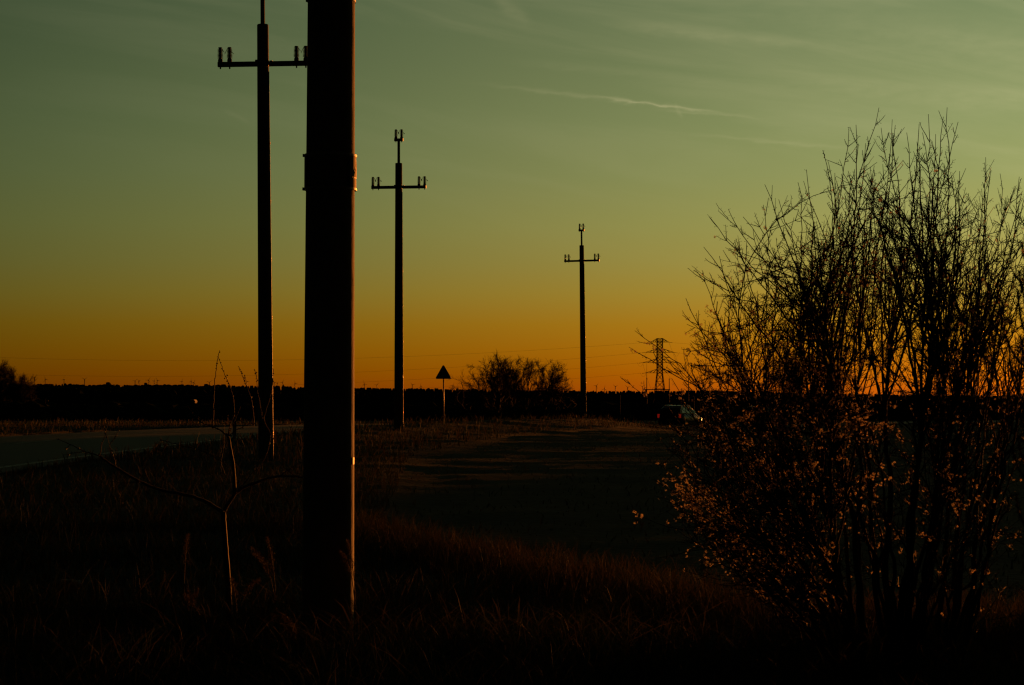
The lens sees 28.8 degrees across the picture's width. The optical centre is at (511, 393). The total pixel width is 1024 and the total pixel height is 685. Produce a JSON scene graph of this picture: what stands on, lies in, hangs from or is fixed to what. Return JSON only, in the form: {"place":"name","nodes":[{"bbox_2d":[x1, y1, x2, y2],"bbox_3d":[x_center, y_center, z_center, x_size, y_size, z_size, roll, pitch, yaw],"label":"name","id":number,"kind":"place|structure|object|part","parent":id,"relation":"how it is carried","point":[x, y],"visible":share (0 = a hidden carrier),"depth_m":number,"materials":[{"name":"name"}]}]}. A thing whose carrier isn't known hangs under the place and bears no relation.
{"place":"outdoors","nodes":[
{"label":"outdoors","id":0,"kind":"place"},
{"bbox_2d":[0,420,1014,472],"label":"road","id":1,"kind":"structure","parent":0,"point":[13,449],"depth_m":63.41,"materials":[{"name":"grey asphalt"}]},
{"bbox_2d":[0,419,1023,684],"bbox_3d":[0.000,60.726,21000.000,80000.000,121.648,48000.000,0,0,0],"label":"ground","id":2,"kind":"structure","parent":0,"point":[602,517],"depth_m":27.52,"materials":[{"name":"soil"}]},
{"bbox_2d":[0,359,18,402],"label":"bare tree","id":3,"kind":"object","parent":2,"relation":"on","point":[4,387],"visible":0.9,"depth_m":500.07,"materials":[{"name":"brown plant"}]},
{"bbox_2d":[2,364,35,402],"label":"bare tree","id":4,"kind":"object","parent":2,"relation":"on","point":[17,391],"visible":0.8,"depth_m":504.78,"materials":[{"name":"brown plant"}]},
{"bbox_2d":[15,374,41,401],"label":"bare tree","id":5,"kind":"object","parent":2,"relation":"on","point":[26,390],"visible":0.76,"depth_m":509.72,"materials":[{"name":"brown plant"}]},
{"bbox_2d":[57,350,302,626],"bbox_3d":[-2.242,0.637,13.307,1.923,1.850,0.735,0,0,-32],"label":"bare sapling","id":6,"kind":"object","parent":2,"relation":"on","point":[225,539],"visible":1,"depth_m":13.29,"materials":[{"name":"brown plant"}]},
{"bbox_2d":[180,533,189,617],"bbox_3d":[-2.223,1.260,13.563,0.070,0.627,0.102,0,0,-15],"label":"dry weed","id":7,"kind":"object","parent":2,"relation":"on","point":[188,535],"visible":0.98,"depth_m":13.57,"materials":[{"name":"brown plant"}]},
{"bbox_2d":[184,584,198,635],"bbox_3d":[-2.065,1.411,12.822,0.127,0.388,0.079,0,0,-19],"label":"dry weed","id":8,"kind":"object","parent":2,"relation":"on","point":[195,592],"visible":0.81,"depth_m":12.82,"materials":[{"name":"brown plant"}]},
{"bbox_2d":[183,594,206,650],"bbox_3d":[-1.897,1.387,11.929,0.158,0.384,0.068,0,0,21],"label":"dry weed","id":9,"kind":"object","parent":2,"relation":"on","point":[195,610],"visible":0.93,"depth_m":11.92,"materials":[{"name":"brown plant"}]},
{"bbox_2d":[230,577,260,631],"bbox_3d":[-1.674,1.353,12.389,0.231,0.438,0.080,0,0,-22],"label":"dry weed","id":10,"kind":"object","parent":2,"relation":"on","point":[232,581],"visible":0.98,"depth_m":12.39,"materials":[{"name":"brown plant"}]},
{"bbox_2d":[217,0,306,460],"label":"utility pole","id":11,"kind":"object","parent":2,"relation":"on","point":[262,63],"visible":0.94,"depth_m":44.48,"materials":[{"name":"concrete"}]},
{"bbox_2d":[248,537,276,623],"bbox_3d":[-1.649,1.267,13.229,0.184,0.638,0.228,0,0,0],"label":"dry weed","id":12,"kind":"object","parent":2,"relation":"on","point":[262,560],"visible":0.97,"depth_m":13.21,"materials":[{"name":"brown plant"}]},
{"bbox_2d":[276,614,298,662],"bbox_3d":[-1.258,1.399,11.198,0.127,0.320,0.195,0,0,-40],"label":"dry weed","id":13,"kind":"object","parent":2,"relation":"on","point":[281,619],"visible":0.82,"depth_m":11.20,"materials":[{"name":"brown plant"}]},
{"bbox_2d":[302,0,356,639],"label":"utility pole","id":14,"kind":"object","parent":2,"relation":"on","point":[330,170],"visible":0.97,"depth_m":12.61,"materials":[{"name":"wood"}]},
{"bbox_2d":[338,539,357,640],"bbox_3d":[-1.028,1.247,12.476,0.081,0.680,0.133,0,0,30],"label":"dry weed","id":15,"kind":"object","parent":2,"relation":"on","point":[350,553],"visible":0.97,"depth_m":12.49,"materials":[{"name":"brown plant"}]},
{"bbox_2d":[371,129,427,429],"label":"utility pole","id":16,"kind":"object","parent":2,"relation":"on","point":[398,187],"visible":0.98,"depth_m":73.08,"materials":[{"name":"concrete"}]},
{"bbox_2d":[436,365,450,418],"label":"warning sign","id":17,"kind":"object","parent":2,"relation":"on","point":[443,373],"visible":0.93,"depth_m":89.98,"materials":[{"name":"metal"}]},
{"bbox_2d":[444,365,496,420],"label":"bare tree","id":18,"kind":"object","parent":2,"relation":"on","point":[470,405],"visible":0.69,"depth_m":261.75,"materials":[{"name":"brown plant"}]},
{"bbox_2d":[463,350,526,419],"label":"bare tree","id":19,"kind":"object","parent":2,"relation":"on","point":[491,383],"visible":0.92,"depth_m":257.74,"materials":[{"name":"brown plant"}]},
{"bbox_2d":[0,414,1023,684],"bbox_3d":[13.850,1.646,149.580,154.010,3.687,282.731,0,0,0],"label":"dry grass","id":20,"kind":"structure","parent":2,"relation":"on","point":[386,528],"depth_m":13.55,"materials":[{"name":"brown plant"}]},
{"bbox_2d":[0,401,1023,420],"bbox_3d":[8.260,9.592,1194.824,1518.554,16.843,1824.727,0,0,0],"label":"undergrowth","id":21,"kind":"object","parent":2,"relation":"on","point":[167,411],"visible":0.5,"depth_m":295.56,"materials":[{"name":"black plant"}]},
{"bbox_2d":[488,358,535,419],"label":"bare tree","id":22,"kind":"object","parent":2,"relation":"on","point":[509,409],"visible":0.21,"depth_m":269.85,"materials":[{"name":"brown plant"}]},
{"bbox_2d":[4,382,1021,403],"bbox_3d":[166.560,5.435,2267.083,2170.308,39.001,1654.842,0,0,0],"label":"forest","id":23,"kind":"object","parent":2,"relation":"on","point":[92,394],"visible":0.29,"depth_m":1915.56,"materials":[{"name":"black plant"}]},
{"bbox_2d":[504,355,550,418],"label":"bare tree","id":24,"kind":"object","parent":2,"relation":"on","point":[526,369],"visible":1,"depth_m":254.71,"materials":[{"name":"brown plant"}]},
{"bbox_2d":[529,358,572,418],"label":"bare tree","id":25,"kind":"object","parent":2,"relation":"on","point":[553,379],"visible":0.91,"depth_m":263.22,"materials":[{"name":"brown plant"}]},
{"bbox_2d":[541,387,578,418],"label":"bare tree","id":26,"kind":"object","parent":2,"relation":"on","point":[564,404],"visible":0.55,"depth_m":267.36,"materials":[{"name":"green plant"}]},
{"bbox_2d":[564,224,599,418],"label":"utility pole","id":27,"kind":"object","parent":2,"relation":"on","point":[581,260],"visible":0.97,"depth_m":113.69,"materials":[{"name":"concrete"}]},
{"bbox_2d":[645,387,668,401],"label":"substation gantry","id":28,"kind":"object","parent":2,"relation":"on","point":[661,389],"visible":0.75,"depth_m":954.75,"materials":[{"name":"grey metal"}]},
{"bbox_2d":[640,338,680,402],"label":"power pylon","id":29,"kind":"object","parent":2,"relation":"on","point":[658,368],"visible":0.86,"depth_m":998.95,"materials":[{"name":"grey metal"}]},
{"bbox_2d":[0,342,645,360],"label":"power line","id":30,"kind":"object","parent":29,"relation":"attached to","point":[303,359],"visible":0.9,"depth_m":999.98,"materials":[{"name":"black metal"}]},
{"bbox_2d":[39,363,633,387],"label":"power line","id":31,"kind":"object","parent":29,"relation":"attached to","point":[298,384],"visible":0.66,"depth_m":999.98,"materials":[{"name":"black metal"}]},
{"bbox_2d":[52,353,633,375],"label":"power line","id":32,"kind":"object","parent":29,"relation":"attached to","point":[393,370],"visible":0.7,"depth_m":999.98,"materials":[{"name":"black metal"}]},
{"bbox_2d":[202,373,638,395],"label":"power line","id":33,"kind":"object","parent":29,"relation":"attached to","point":[392,389],"visible":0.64,"depth_m":999.98,"materials":[{"name":"black metal"}]},
{"bbox_2d":[657,404,699,425],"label":"parked car","id":34,"kind":"object","parent":2,"relation":"on","point":[667,413],"visible":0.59,"depth_m":153.04,"materials":[{"name":"green paint"}]},
{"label":"rear window","id":35,"kind":"part","parent":34,"relation":"part of","materials":[{"name":"black glass"}]},
{"bbox_2d":[621,109,908,682],"bbox_3d":[1.363,0.030,10.918,1.591,3.198,2.531,0,0,14],"label":"plum bush","id":36,"kind":"object","parent":2,"relation":"on","point":[811,317],"visible":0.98,"depth_m":10.62,"materials":[{"name":"brown plant"}]},
{"bbox_2d":[774,348,817,401],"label":"bare tree","id":37,"kind":"object","parent":2,"relation":"on","point":[794,383],"visible":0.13,"depth_m":418.26,"materials":[{"name":"brown plant"}]},
{"bbox_2d":[802,112,1023,684],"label":"plum bush","id":38,"kind":"object","parent":2,"relation":"on","point":[940,365],"visible":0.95,"depth_m":10.53,"materials":[{"name":"brown plant"}]},
{"bbox_2d":[917,157,1023,675],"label":"plum bush","id":39,"kind":"object","parent":2,"relation":"on","point":[972,599],"visible":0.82,"depth_m":11.03,"materials":[{"name":"brown plant"}]},
{"bbox_2d":[1000,240,1023,526],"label":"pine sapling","id":40,"kind":"object","parent":2,"relation":"on","point":[1021,455],"visible":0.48,"depth_m":11.87,"materials":[{"name":"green plant"}]},
{"bbox_2d":[0,412,1023,684],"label":"grass","id":41,"kind":"structure","parent":0,"point":[258,652],"depth_m":13.07,"materials":[{"name":"brown plant"}]},
{"bbox_2d":[0,0,1023,395],"label":"sky","id":42,"kind":"structure","parent":0,"point":[129,168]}
]}

